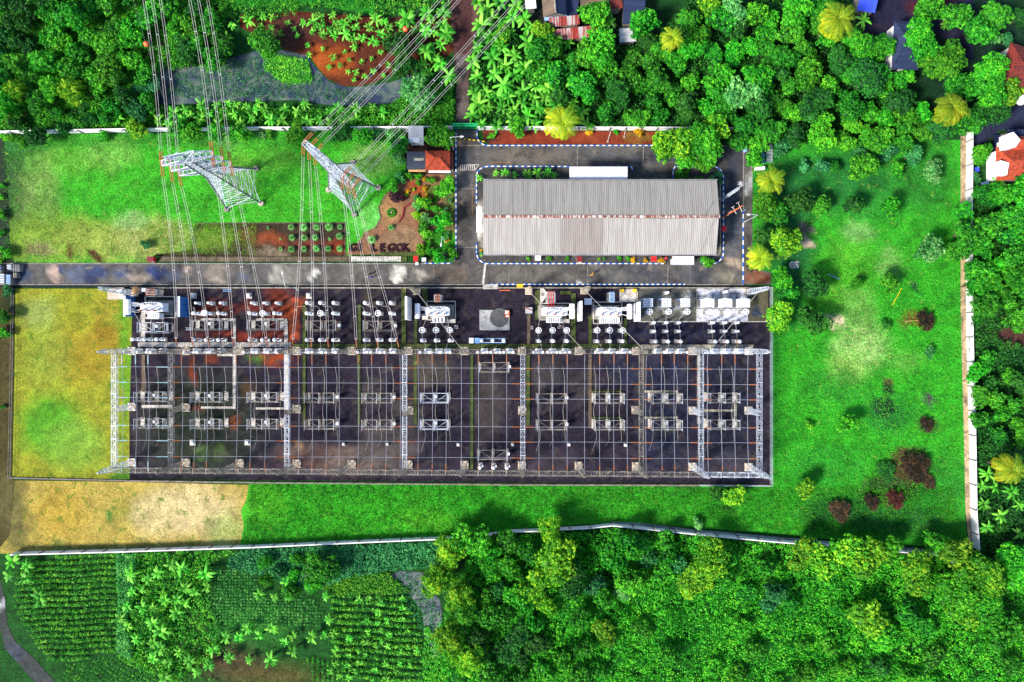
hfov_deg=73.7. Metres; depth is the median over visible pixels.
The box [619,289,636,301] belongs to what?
transformer base
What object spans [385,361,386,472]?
bus wire
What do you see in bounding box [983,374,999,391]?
tree
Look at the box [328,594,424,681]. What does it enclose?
crop rows
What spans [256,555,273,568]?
bush
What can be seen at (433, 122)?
tree
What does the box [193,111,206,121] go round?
banana plant
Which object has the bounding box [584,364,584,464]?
bus wire
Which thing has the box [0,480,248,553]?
tan field
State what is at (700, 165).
tree
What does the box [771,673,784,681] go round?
tree
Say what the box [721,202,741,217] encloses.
aerial pole
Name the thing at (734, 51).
tree
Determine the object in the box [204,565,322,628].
crop rows
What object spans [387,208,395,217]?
ring hedge
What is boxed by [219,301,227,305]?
surge arrester
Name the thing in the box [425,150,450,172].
gatehouse
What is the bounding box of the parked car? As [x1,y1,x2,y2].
[992,135,1000,151]
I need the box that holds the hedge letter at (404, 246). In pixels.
[402,244,408,251]
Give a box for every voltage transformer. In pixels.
[216,311,227,315]
[248,311,258,315]
[272,311,282,315]
[305,311,313,315]
[332,311,339,315]
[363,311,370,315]
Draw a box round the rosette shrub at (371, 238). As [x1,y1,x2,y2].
[368,235,376,242]
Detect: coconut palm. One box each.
[543,105,581,139]
[660,26,683,52]
[746,243,773,270]
[756,165,785,193]
[815,1,855,41]
[922,93,970,126]
[986,452,1023,483]
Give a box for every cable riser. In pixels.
[146,288,163,295]
[434,294,442,302]
[545,291,554,307]
[606,292,614,302]
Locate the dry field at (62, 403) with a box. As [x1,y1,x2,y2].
[12,289,131,478]
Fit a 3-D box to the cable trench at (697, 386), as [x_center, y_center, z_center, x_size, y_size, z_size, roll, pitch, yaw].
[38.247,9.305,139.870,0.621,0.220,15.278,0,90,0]
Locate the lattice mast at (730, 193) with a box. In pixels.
[721,182,742,200]
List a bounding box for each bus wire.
[116,397,167,397]
[116,425,167,425]
[116,440,167,440]
[116,456,167,456]
[121,358,122,470]
[135,355,136,467]
[147,360,149,470]
[173,382,283,382]
[173,397,279,398]
[173,425,279,426]
[173,440,279,441]
[173,456,279,456]
[181,355,182,470]
[193,360,194,465]
[206,355,207,470]
[236,358,236,470]
[249,361,250,471]
[264,358,265,471]
[289,367,401,367]
[298,358,298,464]
[311,361,312,464]
[325,361,326,466]
[339,395,339,431]
[357,361,358,469]
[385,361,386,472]
[400,388,400,438]
[407,383,517,383]
[407,398,516,399]
[407,426,516,427]
[407,441,516,441]
[407,457,516,457]
[432,358,432,472]
[461,373,461,453]
[478,355,478,472]
[525,368,638,368]
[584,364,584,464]
[599,358,599,472]
[613,361,614,472]
[627,355,627,474]
[644,399,698,399]
[644,427,698,427]
[644,442,698,442]
[644,458,698,458]
[661,355,662,474]
[687,358,688,471]
[704,384,757,384]
[707,359,708,474]
[707,458,756,458]
[721,358,722,475]
[734,360,735,474]
[747,372,748,471]
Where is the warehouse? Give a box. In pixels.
[483,179,719,255]
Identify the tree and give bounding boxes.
[0,0,9,12]
[0,11,16,30]
[0,25,9,44]
[0,39,10,54]
[0,62,12,86]
[0,91,19,122]
[2,79,28,102]
[3,62,28,82]
[6,99,27,119]
[7,33,25,49]
[8,0,31,18]
[13,18,32,32]
[15,122,30,133]
[19,69,41,91]
[21,38,38,54]
[24,88,51,114]
[24,125,47,145]
[28,49,55,73]
[29,7,41,22]
[34,0,48,7]
[34,6,56,24]
[38,22,65,48]
[38,75,60,102]
[45,0,66,12]
[52,1,89,33]
[52,33,72,55]
[54,55,86,81]
[55,121,71,134]
[56,77,86,106]
[64,42,90,63]
[68,0,83,11]
[77,26,99,49]
[81,0,103,19]
[81,113,97,125]
[82,66,108,99]
[90,32,122,55]
[91,52,126,86]
[95,0,118,16]
[98,13,121,36]
[100,97,120,116]
[112,86,133,109]
[115,14,138,32]
[115,49,143,70]
[117,26,147,48]
[121,0,140,7]
[125,97,146,122]
[125,119,148,140]
[133,0,161,30]
[133,61,152,85]
[137,91,155,114]
[149,0,179,17]
[166,19,179,35]
[167,2,185,22]
[167,117,186,136]
[172,33,192,63]
[179,14,198,36]
[179,121,203,142]
[184,0,206,16]
[188,50,203,66]
[189,33,204,54]
[197,6,218,33]
[202,47,224,73]
[206,122,223,143]
[209,29,226,48]
[218,38,234,58]
[229,125,252,143]
[247,25,280,60]
[284,120,304,144]
[300,550,324,582]
[317,555,342,582]
[329,123,353,143]
[351,127,374,145]
[382,31,414,61]
[389,136,408,154]
[391,55,422,78]
[399,74,436,110]
[416,243,425,256]
[420,563,458,597]
[423,122,455,149]
[423,123,429,133]
[429,120,441,129]
[430,211,452,232]
[431,616,463,656]
[432,248,444,263]
[433,174,455,197]
[433,533,464,570]
[435,550,450,571]
[444,575,475,613]
[446,522,491,557]
[446,644,484,676]
[449,599,482,625]
[465,626,489,655]
[475,654,498,681]
[478,560,498,582]
[478,588,494,608]
[478,601,514,630]
[481,543,501,565]
[487,579,509,603]
[489,642,520,665]
[491,528,517,554]
[496,555,522,580]
[498,671,531,681]
[502,583,536,614]
[502,619,532,648]
[511,645,528,670]
[513,540,538,564]
[516,574,547,604]
[520,613,543,634]
[524,58,553,84]
[524,634,552,654]
[525,36,550,62]
[526,534,577,589]
[527,660,555,681]
[530,20,554,38]
[536,516,562,540]
[536,596,558,617]
[544,60,568,91]
[545,32,563,60]
[548,88,573,106]
[552,649,570,672]
[559,559,585,600]
[564,52,580,72]
[566,666,591,681]
[567,69,598,105]
[567,602,593,630]
[571,636,595,656]
[575,38,597,70]
[576,0,610,28]
[582,25,615,69]
[589,662,608,678]
[591,59,620,85]
[591,619,617,648]
[593,587,613,608]
[595,101,617,126]
[599,529,641,573]
[602,77,630,114]
[613,568,646,596]
[614,64,641,90]
[622,48,643,69]
[622,109,651,127]
[628,73,652,95]
[629,7,660,39]
[630,617,653,640]
[632,534,652,552]
[637,32,655,55]
[641,50,663,74]
[644,90,664,111]
[646,64,673,92]
[647,108,670,126]
[648,566,673,587]
[650,35,671,60]
[651,126,695,164]
[653,644,682,667]
[654,548,677,567]
[656,529,674,551]
[662,82,681,106]
[664,51,686,77]
[674,91,697,119]
[675,151,695,168]
[676,9,702,30]
[676,565,715,599]
[677,36,708,61]
[677,121,723,168]
[680,72,699,91]
[684,536,730,583]
[689,24,711,43]
[694,155,715,172]
[696,96,715,116]
[697,0,720,23]
[701,62,735,100]
[702,113,731,140]
[702,565,733,593]
[703,42,722,63]
[703,657,720,678]
[705,5,736,36]
[706,485,723,500]
[711,96,737,122]
[720,484,745,505]
[722,0,747,26]
[722,75,763,109]
[724,39,744,67]
[724,132,750,151]
[724,547,740,566]
[726,663,747,681]
[728,618,752,637]
[729,19,747,38]
[731,113,757,135]
[735,581,758,600]
[739,639,768,662]
[740,63,776,89]
[741,36,759,56]
[744,2,769,25]
[744,93,772,122]
[746,146,763,167]
[748,136,769,151]
[751,119,786,143]
[752,226,775,247]
[753,191,784,223]
[753,558,777,577]
[754,39,775,56]
[755,23,778,42]
[758,597,777,612]
[761,10,779,29]
[761,55,778,71]
[761,78,774,97]
[762,300,794,333]
[762,583,787,604]
[766,90,792,112]
[768,44,801,67]
[769,201,789,228]
[769,227,802,259]
[771,65,790,83]
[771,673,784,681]
[772,266,792,289]
[775,23,804,44]
[777,285,799,302]
[780,0,813,30]
[781,77,798,97]
[781,102,805,122]
[781,591,799,617]
[783,187,814,213]
[784,121,808,148]
[787,533,820,572]
[791,40,813,55]
[792,663,816,681]
[794,54,823,92]
[794,477,816,500]
[794,636,812,651]
[796,304,834,335]
[797,88,834,124]
[802,268,829,297]
[802,541,842,581]
[805,47,823,64]
[806,0,838,19]
[807,112,836,154]
[808,15,826,34]
[811,194,830,216]
[815,24,841,48]
[818,635,838,656]
[820,74,840,95]
[826,533,872,570]
[827,43,857,78]
[828,600,849,619]
[830,656,857,678]
[834,70,852,84]
[835,89,866,121]
[836,130,858,151]
[840,116,862,133]
[841,27,874,57]
[842,195,864,214]
[845,56,886,98]
[845,598,889,640]
[847,153,880,180]
[848,535,889,579]
[856,124,895,154]
[860,33,896,61]
[860,100,882,123]
[868,656,890,678]
[869,624,898,652]
[875,143,899,162]
[877,62,893,80]
[877,106,895,127]
[878,195,901,220]
[879,77,896,98]
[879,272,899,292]
[881,535,903,566]
[882,88,916,115]
[891,161,904,177]
[892,72,907,91]
[892,104,919,124]
[893,134,913,155]
[893,595,925,629]
[894,120,915,136]
[895,665,921,681]
[897,70,915,82]
[898,548,934,596]
[903,16,943,62]
[911,120,932,141]
[912,0,944,21]
[912,233,945,263]
[915,101,933,122]
[915,617,937,640]
[916,38,967,80]
[921,529,949,555]
[921,644,947,671]
[922,158,942,184]
[925,115,957,143]
[925,674,941,681]
[934,571,979,621]
[937,537,981,575]
[941,3,973,30]
[942,596,983,631]
[943,72,975,100]
[943,241,973,261]
[944,104,986,135]
[951,200,974,223]
[952,220,987,250]
[953,552,1006,598]
[961,274,986,296]
[962,14,999,45]
[963,258,996,282]
[968,51,1010,107]
[968,293,1000,325]
[968,411,992,428]
[969,385,991,409]
[970,184,995,207]
[972,99,1011,126]
[972,237,993,259]
[974,211,1006,238]
[974,588,1008,629]
[977,349,996,373]
[979,0,1014,32]
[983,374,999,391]
[984,273,1003,297]
[984,610,1023,651]
[985,254,1007,273]
[987,182,1011,205]
[988,388,1006,409]
[988,426,1009,446]
[993,541,1023,590]
[996,226,1023,245]
[997,285,1015,308]
[999,202,1023,235]
[999,655,1021,677]
[1000,299,1023,333]
[1001,266,1023,289]
[1002,77,1023,107]
[1002,244,1023,268]
[1002,395,1021,413]
[1007,173,1023,208]
[1008,371,1023,395]
[1010,7,1023,29]
[1013,232,1023,247]
[1015,284,1023,301]
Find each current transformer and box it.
[130,337,142,340]
[142,337,155,340]
[154,337,167,340]
[191,338,203,341]
[204,338,215,341]
[216,338,227,341]
[248,338,258,341]
[260,338,270,341]
[272,338,282,341]
[332,338,339,341]
[363,338,370,341]
[708,339,716,342]
[720,339,728,342]
[732,339,741,342]
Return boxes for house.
[525,0,535,13]
[542,0,566,22]
[580,0,609,5]
[610,0,622,13]
[622,0,644,27]
[853,0,877,16]
[885,20,918,73]
[986,147,1023,181]
[996,42,1023,94]
[997,132,1023,150]
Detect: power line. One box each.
[143,1,163,163]
[151,0,172,168]
[159,0,180,173]
[160,164,176,345]
[169,169,192,344]
[178,174,208,344]
[189,2,213,153]
[197,0,223,158]
[207,3,231,163]
[211,154,233,345]
[221,159,250,343]
[230,163,267,345]
[292,142,304,346]
[303,0,437,142]
[307,150,313,346]
[311,0,451,145]
[313,154,328,346]
[317,1,458,149]
[340,178,356,346]
[341,1,507,176]
[345,182,378,346]
[346,0,518,181]
[351,4,526,186]
[351,187,398,345]
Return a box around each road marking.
[459,137,510,162]
[460,164,478,169]
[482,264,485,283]
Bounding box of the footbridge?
[483,284,497,288]
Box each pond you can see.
[152,50,415,105]
[383,571,445,659]
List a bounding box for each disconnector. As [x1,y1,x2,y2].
[133,391,173,402]
[133,417,173,429]
[137,322,173,332]
[190,319,228,330]
[190,392,228,402]
[190,418,228,429]
[247,319,283,330]
[247,392,283,402]
[247,418,283,429]
[304,392,338,403]
[304,418,338,430]
[306,320,340,330]
[361,392,395,403]
[361,419,395,430]
[363,320,396,331]
[420,392,450,403]
[420,419,450,430]
[479,362,510,372]
[479,448,509,460]
[536,393,567,403]
[536,419,567,430]
[591,393,624,403]
[591,419,624,430]
[648,393,682,403]
[648,419,682,430]
[704,392,739,403]
[704,419,739,430]
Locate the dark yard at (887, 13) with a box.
[873,0,964,52]
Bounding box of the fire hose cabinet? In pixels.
[147,257,155,261]
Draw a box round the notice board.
[413,256,418,264]
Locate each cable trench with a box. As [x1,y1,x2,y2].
[138,342,290,346]
[141,311,144,341]
[141,355,144,403]
[142,405,171,407]
[160,257,349,260]
[200,318,235,320]
[201,406,235,408]
[217,354,232,355]
[233,321,235,341]
[233,347,235,405]
[256,318,286,320]
[256,407,287,409]
[284,321,287,341]
[284,347,287,406]
[292,344,639,347]
[303,305,305,342]
[303,355,305,424]
[351,256,400,260]
[357,355,359,424]
[358,304,360,343]
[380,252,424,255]
[401,288,405,343]
[414,319,416,342]
[414,355,416,424]
[422,288,427,301]
[470,355,472,468]
[526,355,529,425]
[527,314,529,342]
[535,290,539,319]
[560,291,570,293]
[571,293,575,343]
[588,316,591,343]
[589,355,591,427]
[592,417,620,418]
[624,318,626,342]
[641,345,752,348]
[641,355,643,384]
[644,390,677,392]
[644,417,677,418]
[697,349,699,423]
[704,409,733,411]
[735,403,736,418]
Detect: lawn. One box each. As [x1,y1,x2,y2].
[4,130,404,262]
[240,140,966,545]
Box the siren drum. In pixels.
[718,226,726,233]
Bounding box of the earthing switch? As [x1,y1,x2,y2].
[469,338,505,342]
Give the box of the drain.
[0,285,770,286]
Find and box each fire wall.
[123,296,134,316]
[177,296,188,316]
[405,296,411,320]
[577,301,582,321]
[633,302,640,321]
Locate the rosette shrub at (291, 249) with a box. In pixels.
[288,246,294,252]
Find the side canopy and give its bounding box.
[476,207,481,233]
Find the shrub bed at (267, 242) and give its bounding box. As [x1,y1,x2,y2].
[157,223,344,255]
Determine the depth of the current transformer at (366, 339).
138.57 m
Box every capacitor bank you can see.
[638,298,652,308]
[656,298,671,308]
[675,298,689,308]
[697,298,713,308]
[714,298,731,308]
[732,298,749,308]
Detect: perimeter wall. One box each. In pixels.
[0,126,452,134]
[9,522,936,555]
[478,126,731,130]
[965,132,979,549]
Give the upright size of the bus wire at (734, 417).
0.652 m
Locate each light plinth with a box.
[191,293,196,298]
[246,293,251,298]
[306,293,311,298]
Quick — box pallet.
[745,265,750,272]
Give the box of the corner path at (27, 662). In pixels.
[0,581,53,681]
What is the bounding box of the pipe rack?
[754,145,772,170]
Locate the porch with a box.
[671,256,693,264]
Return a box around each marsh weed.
[160,55,372,102]
[263,53,312,86]
[386,571,445,653]
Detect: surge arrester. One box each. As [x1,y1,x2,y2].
[194,301,203,305]
[207,301,215,305]
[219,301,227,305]
[250,301,258,305]
[263,301,270,305]
[275,301,282,305]
[305,301,313,305]
[318,301,326,305]
[332,301,339,305]
[363,301,370,305]
[376,301,383,305]
[389,301,395,305]
[419,327,426,332]
[433,327,439,332]
[618,327,625,332]
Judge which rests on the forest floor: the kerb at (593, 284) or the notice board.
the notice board
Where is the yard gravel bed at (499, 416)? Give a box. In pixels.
[125,288,770,483]
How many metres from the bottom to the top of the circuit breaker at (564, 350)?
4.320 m
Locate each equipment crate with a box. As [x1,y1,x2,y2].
[0,265,4,271]
[0,274,8,283]
[6,275,14,283]
[7,264,12,269]
[13,264,22,271]
[13,273,20,277]
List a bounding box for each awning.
[576,256,581,262]
[649,256,655,262]
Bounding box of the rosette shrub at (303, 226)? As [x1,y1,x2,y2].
[300,223,307,230]
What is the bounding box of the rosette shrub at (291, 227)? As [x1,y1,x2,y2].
[288,224,294,229]
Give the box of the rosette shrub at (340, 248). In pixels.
[336,246,343,251]
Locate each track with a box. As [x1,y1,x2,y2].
[0,287,14,546]
[450,0,481,74]
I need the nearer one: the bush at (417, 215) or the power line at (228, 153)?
the power line at (228, 153)
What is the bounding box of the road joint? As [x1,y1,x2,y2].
[456,145,667,283]
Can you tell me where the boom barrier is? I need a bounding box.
[453,137,483,141]
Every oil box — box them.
[445,319,455,322]
[558,319,569,322]
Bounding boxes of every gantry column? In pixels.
[97,347,135,354]
[97,458,134,473]
[111,403,135,411]
[156,347,189,354]
[156,459,189,474]
[168,403,189,412]
[215,347,243,354]
[215,459,243,474]
[277,347,300,354]
[277,459,300,474]
[284,405,300,414]
[337,347,355,354]
[337,460,355,475]
[399,347,412,354]
[399,460,412,475]
[402,406,413,415]
[459,347,468,354]
[459,461,468,476]
[518,347,525,354]
[518,406,525,415]
[518,461,525,476]
[575,347,585,354]
[575,462,585,477]
[632,347,647,354]
[632,406,643,415]
[632,462,647,477]
[689,347,709,354]
[689,406,703,415]
[689,462,709,478]
[744,406,761,415]
[745,347,770,354]
[745,463,770,478]
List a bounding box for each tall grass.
[140,223,256,255]
[242,484,963,543]
[771,228,963,487]
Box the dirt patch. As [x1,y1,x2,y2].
[983,327,1023,348]
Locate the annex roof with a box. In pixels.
[568,167,626,178]
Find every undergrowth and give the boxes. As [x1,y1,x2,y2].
[0,0,455,130]
[115,552,137,658]
[117,549,233,681]
[223,0,450,24]
[227,540,439,590]
[303,569,410,596]
[422,626,447,681]
[438,527,1023,681]
[469,0,962,146]
[968,187,1023,554]
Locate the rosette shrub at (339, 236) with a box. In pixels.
[336,232,341,239]
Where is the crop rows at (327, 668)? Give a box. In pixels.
[306,657,347,681]
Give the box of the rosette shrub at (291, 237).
[288,234,295,240]
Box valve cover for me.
[540,288,545,301]
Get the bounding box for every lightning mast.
[98,287,138,295]
[410,287,420,294]
[525,286,531,294]
[580,286,589,293]
[744,286,768,295]
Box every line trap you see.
[201,310,215,315]
[259,310,270,315]
[317,310,326,315]
[375,310,383,315]
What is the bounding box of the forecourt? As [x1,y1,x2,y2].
[404,140,454,174]
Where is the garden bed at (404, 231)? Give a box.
[346,174,454,254]
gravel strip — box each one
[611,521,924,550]
[961,136,972,546]
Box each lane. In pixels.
[963,0,973,59]
[973,105,1023,147]
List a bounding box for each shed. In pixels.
[408,126,423,144]
[549,15,579,29]
[552,25,599,41]
[566,0,578,15]
[619,28,635,44]
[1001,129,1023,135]
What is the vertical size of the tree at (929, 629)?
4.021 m
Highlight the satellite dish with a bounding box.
[1014,95,1023,104]
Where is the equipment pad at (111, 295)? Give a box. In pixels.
[108,288,124,298]
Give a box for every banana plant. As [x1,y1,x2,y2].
[3,568,17,582]
[5,552,23,569]
[19,570,35,583]
[20,559,34,572]
[30,590,48,607]
[112,112,125,124]
[112,612,126,622]
[122,601,133,611]
[123,620,132,631]
[125,563,142,582]
[127,585,137,596]
[131,632,144,644]
[134,598,151,614]
[135,582,146,593]
[142,573,154,585]
[145,616,159,630]
[147,636,158,648]
[148,602,158,611]
[148,652,158,663]
[151,565,165,579]
[152,623,172,639]
[153,112,164,126]
[153,641,167,655]
[157,593,171,605]
[158,670,172,681]
[162,655,176,668]
[163,117,173,130]
[163,557,177,571]
[168,106,179,118]
[169,591,182,604]
[169,604,187,621]
[174,645,187,657]
[175,560,190,577]
[178,114,187,123]
[178,580,192,593]
[178,597,191,608]
[179,103,192,115]
[183,653,197,668]
[186,110,195,120]
[189,586,200,595]
[192,665,203,677]
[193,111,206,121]
[195,96,209,111]
[196,562,216,579]
[202,582,212,592]
[203,657,214,671]
[204,111,214,120]
[206,26,217,36]
[207,643,220,658]
[211,100,221,109]
[213,21,223,30]
[213,118,226,131]
[220,631,232,643]
[223,99,232,107]
[223,650,236,663]
[224,30,233,42]
[228,21,236,30]
[228,108,239,119]
[233,100,241,107]
[233,632,244,642]
[235,117,245,125]
[241,620,254,634]
[242,15,255,28]
[242,102,251,109]
[245,652,255,665]
[248,113,256,125]
[253,105,262,114]
[253,588,267,600]
[254,629,264,639]
[255,97,265,108]
[259,11,268,19]
[259,102,270,114]
[264,113,277,126]
[264,621,279,634]
[264,650,279,667]
[268,13,276,22]
[270,592,277,601]
[276,112,288,126]
[279,103,290,113]
[279,637,289,646]
[280,577,291,585]
[286,644,299,657]
[288,630,296,640]
[292,106,302,118]
[299,18,306,27]
[300,98,312,109]
[300,115,314,126]
[306,13,319,29]
[306,629,317,644]
[311,114,324,125]
[317,23,325,30]
[318,12,324,21]
[320,29,328,39]
[320,630,327,639]
[322,590,331,601]
[324,612,335,625]
[325,106,333,115]
[326,116,335,125]
[328,10,335,18]
[329,53,336,61]
[330,29,339,41]
[330,628,340,638]
[331,101,345,113]
[332,18,339,25]
[332,660,339,667]
[335,25,341,32]
[338,18,350,29]
[338,26,352,41]
[342,114,352,124]
[345,634,352,642]
[345,672,353,681]
[346,13,354,23]
[348,32,358,44]
[349,43,358,51]
[350,22,360,30]
[350,101,363,112]
[351,113,361,123]
[353,11,361,21]
[355,594,363,603]
[357,33,366,41]
[361,637,369,645]
[363,617,370,624]
[364,21,375,31]
[367,35,380,46]
[369,13,382,27]
[369,102,376,111]
[374,609,381,615]
[375,29,386,37]
[379,17,388,25]
[379,107,390,119]
[382,674,390,681]
[384,23,393,32]
[385,632,392,637]
[399,8,416,28]
[409,25,418,35]
[413,36,422,46]
[415,66,427,80]
[416,56,430,69]
[418,5,433,21]
[418,43,434,60]
[420,22,431,39]
[426,67,433,76]
[429,27,438,36]
[429,42,436,53]
[430,53,441,62]
[433,39,446,51]
[433,56,447,71]
[435,18,449,31]
[436,5,451,18]
[437,21,456,42]
[441,67,457,86]
[447,35,453,43]
[463,106,479,122]
[465,52,480,70]
[467,86,478,100]
[467,91,488,117]
[469,69,483,83]
[471,0,484,9]
[472,11,493,35]
[473,40,483,53]
[475,118,487,128]
[475,175,482,181]
[476,0,496,15]
[478,84,492,98]
[482,46,503,68]
[483,99,495,113]
[484,29,496,46]
[486,9,499,26]
[486,63,503,82]
[489,90,504,102]
[489,117,503,133]
[492,0,507,10]
[492,73,514,97]
[492,169,499,175]
[493,39,510,53]
[494,100,507,114]
[497,17,507,26]
[497,56,512,74]
[500,90,515,104]
[500,168,510,176]
[504,45,524,65]
[505,8,522,28]
[506,113,518,128]
[507,0,524,18]
[507,25,517,41]
[507,68,523,83]
[507,104,519,113]
[514,60,532,78]
[514,79,532,100]
[516,96,529,108]
[517,8,531,27]
[518,33,538,51]
[520,106,537,125]
[521,23,532,34]
[522,169,532,178]
[528,81,540,92]
[528,117,542,133]
[529,91,540,103]
[529,100,546,117]
[532,168,542,178]
[537,81,554,93]
[538,91,551,106]
[541,166,551,177]
[546,99,565,112]
[549,171,558,178]
[562,39,574,50]
[568,96,578,109]
[574,104,590,120]
[581,116,595,131]
[604,13,616,29]
[854,12,871,31]
[940,20,946,29]
[977,464,994,481]
[977,478,989,491]
[977,497,989,511]
[979,519,993,533]
[988,178,1006,185]
[989,480,998,493]
[992,505,1008,523]
[1002,483,1019,499]
[1011,527,1023,539]
[1012,497,1023,510]
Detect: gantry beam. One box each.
[109,349,162,353]
[109,467,161,473]
[111,354,117,406]
[111,413,117,464]
[167,354,174,407]
[167,413,174,465]
[167,468,220,473]
[169,349,215,353]
[224,349,281,353]
[224,468,281,473]
[284,354,289,409]
[284,415,289,466]
[285,349,338,353]
[285,469,339,474]
[344,469,399,475]
[345,349,398,353]
[402,354,406,410]
[402,416,406,467]
[404,349,458,353]
[404,469,458,475]
[464,349,518,353]
[464,470,519,475]
[520,354,524,410]
[520,416,524,468]
[525,349,580,353]
[525,470,580,476]
[586,471,641,476]
[587,349,641,353]
[639,354,643,410]
[639,416,643,469]
[646,471,701,477]
[647,349,699,353]
[698,354,703,410]
[698,416,703,469]
[709,472,761,477]
[711,349,760,353]
[756,354,762,410]
[756,416,762,469]
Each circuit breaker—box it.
[123,348,143,353]
[136,348,155,353]
[149,348,169,353]
[183,348,201,353]
[195,348,214,353]
[242,348,259,353]
[255,348,272,353]
[267,348,283,353]
[297,348,313,353]
[311,348,326,353]
[324,348,339,353]
[356,348,370,353]
[370,348,383,353]
[383,348,396,353]
[418,348,430,353]
[430,348,442,353]
[439,348,450,353]
[477,348,488,353]
[489,348,501,353]
[502,348,513,353]
[532,348,543,353]
[546,348,557,353]
[559,348,570,353]
[594,348,606,353]
[606,348,618,353]
[620,348,631,353]
[653,348,665,353]
[663,348,676,353]
[675,348,687,353]
[708,348,720,353]
[720,348,735,353]
[733,348,747,353]
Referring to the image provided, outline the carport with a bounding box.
[407,152,426,172]
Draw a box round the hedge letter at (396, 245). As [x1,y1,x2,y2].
[395,244,402,251]
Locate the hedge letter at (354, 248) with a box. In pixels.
[349,243,355,251]
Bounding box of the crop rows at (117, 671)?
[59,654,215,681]
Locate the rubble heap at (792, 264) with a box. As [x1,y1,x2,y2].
[789,261,798,267]
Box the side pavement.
[744,146,770,284]
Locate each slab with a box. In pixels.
[638,289,695,320]
[697,289,747,320]
[749,289,767,320]
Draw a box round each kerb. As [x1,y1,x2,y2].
[0,284,482,284]
[2,263,424,263]
[11,477,750,485]
[300,222,344,222]
[350,194,385,257]
[398,200,415,222]
[425,130,455,263]
[476,130,652,145]
[476,166,569,202]
[476,252,663,263]
[498,284,684,284]
[638,321,765,321]
[673,166,723,263]
[686,284,742,284]
[696,289,696,320]
[713,176,720,258]
[743,152,743,210]
[743,210,744,283]
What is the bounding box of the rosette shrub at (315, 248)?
[313,244,318,251]
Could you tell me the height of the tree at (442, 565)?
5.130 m
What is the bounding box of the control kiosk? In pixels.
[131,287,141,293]
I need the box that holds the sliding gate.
[452,123,476,128]
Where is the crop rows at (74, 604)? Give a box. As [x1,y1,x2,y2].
[13,553,119,661]
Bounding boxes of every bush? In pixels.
[0,133,8,140]
[0,208,6,220]
[0,246,12,258]
[0,255,5,263]
[0,309,13,324]
[0,327,12,338]
[2,284,13,297]
[6,133,17,142]
[7,115,24,127]
[16,135,29,148]
[43,121,55,129]
[49,106,64,118]
[65,109,78,118]
[70,116,85,128]
[77,102,90,115]
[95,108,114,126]
[98,128,108,142]
[130,83,145,94]
[140,240,150,249]
[143,75,160,93]
[256,126,266,139]
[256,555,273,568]
[257,574,275,587]
[265,129,272,139]
[268,565,286,578]
[279,583,301,599]
[287,567,299,583]
[288,553,304,565]
[303,580,323,594]
[371,128,382,144]
[385,129,402,138]
[386,178,397,192]
[387,148,397,160]
[388,190,404,202]
[391,152,406,165]
[394,172,405,183]
[404,172,413,179]
[412,202,421,212]
[412,211,423,221]
[413,173,422,179]
[415,197,431,208]
[417,219,428,232]
[420,229,434,237]
[421,211,432,225]
[424,240,430,246]
[425,204,432,211]
[425,245,435,255]
[426,176,435,183]
[431,205,441,213]
[445,247,457,262]
[487,133,495,138]
[491,23,510,44]
[509,116,525,138]
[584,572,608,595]
[613,581,634,600]
[633,129,643,137]
[639,550,658,568]
[657,257,665,262]
[667,555,690,573]
[675,169,685,178]
[693,516,702,530]
[699,256,714,267]
[713,170,722,177]
[772,137,791,157]
[798,157,809,172]
[804,420,813,430]
[814,160,830,172]
[828,160,841,172]
[835,413,859,432]
[849,278,864,291]
[850,144,868,158]
[880,319,891,330]
[902,144,922,167]
[924,345,934,359]
[965,360,989,383]
[971,143,992,166]
[973,171,980,184]
[988,33,1003,43]
[990,403,1010,421]
[1002,32,1012,47]
[1002,367,1015,385]
[1008,416,1023,428]
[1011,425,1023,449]
[1017,394,1023,405]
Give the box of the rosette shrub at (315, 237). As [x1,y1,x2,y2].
[312,234,318,240]
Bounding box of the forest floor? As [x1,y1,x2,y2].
[0,0,1023,681]
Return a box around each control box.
[525,307,531,313]
[584,298,591,304]
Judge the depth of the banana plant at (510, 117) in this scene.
137.52 m
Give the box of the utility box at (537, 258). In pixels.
[535,256,540,260]
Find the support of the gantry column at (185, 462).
on the yard gravel bed at (499, 416)
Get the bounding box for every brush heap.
[827,500,850,522]
[864,493,879,511]
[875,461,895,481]
[887,489,904,510]
[900,453,930,483]
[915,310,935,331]
[919,416,933,432]
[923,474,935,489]
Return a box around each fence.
[7,288,118,480]
[125,480,670,485]
[130,287,767,287]
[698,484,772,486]
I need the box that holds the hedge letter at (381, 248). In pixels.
[379,244,384,251]
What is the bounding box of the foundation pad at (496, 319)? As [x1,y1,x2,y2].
[479,308,508,329]
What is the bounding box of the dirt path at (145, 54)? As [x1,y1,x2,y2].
[2,2,205,124]
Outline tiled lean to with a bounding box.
[450,152,452,170]
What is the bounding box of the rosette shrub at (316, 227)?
[313,225,319,231]
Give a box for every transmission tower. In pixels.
[161,150,263,211]
[302,140,380,217]
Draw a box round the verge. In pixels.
[0,138,14,262]
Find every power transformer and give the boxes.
[125,296,176,318]
[415,301,455,322]
[538,303,574,322]
[592,302,631,323]
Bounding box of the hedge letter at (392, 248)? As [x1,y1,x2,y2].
[387,244,393,251]
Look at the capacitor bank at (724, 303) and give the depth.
137.28 m
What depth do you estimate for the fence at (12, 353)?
139.26 m
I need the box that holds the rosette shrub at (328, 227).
[325,223,333,231]
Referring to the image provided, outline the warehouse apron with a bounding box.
[477,167,722,262]
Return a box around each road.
[0,130,743,284]
[456,54,476,129]
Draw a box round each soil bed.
[240,11,453,85]
[483,130,655,143]
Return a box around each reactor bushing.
[644,309,652,314]
[663,309,671,314]
[681,309,689,314]
[703,309,712,314]
[720,309,730,314]
[738,309,748,314]
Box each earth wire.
[133,2,179,152]
[319,0,425,151]

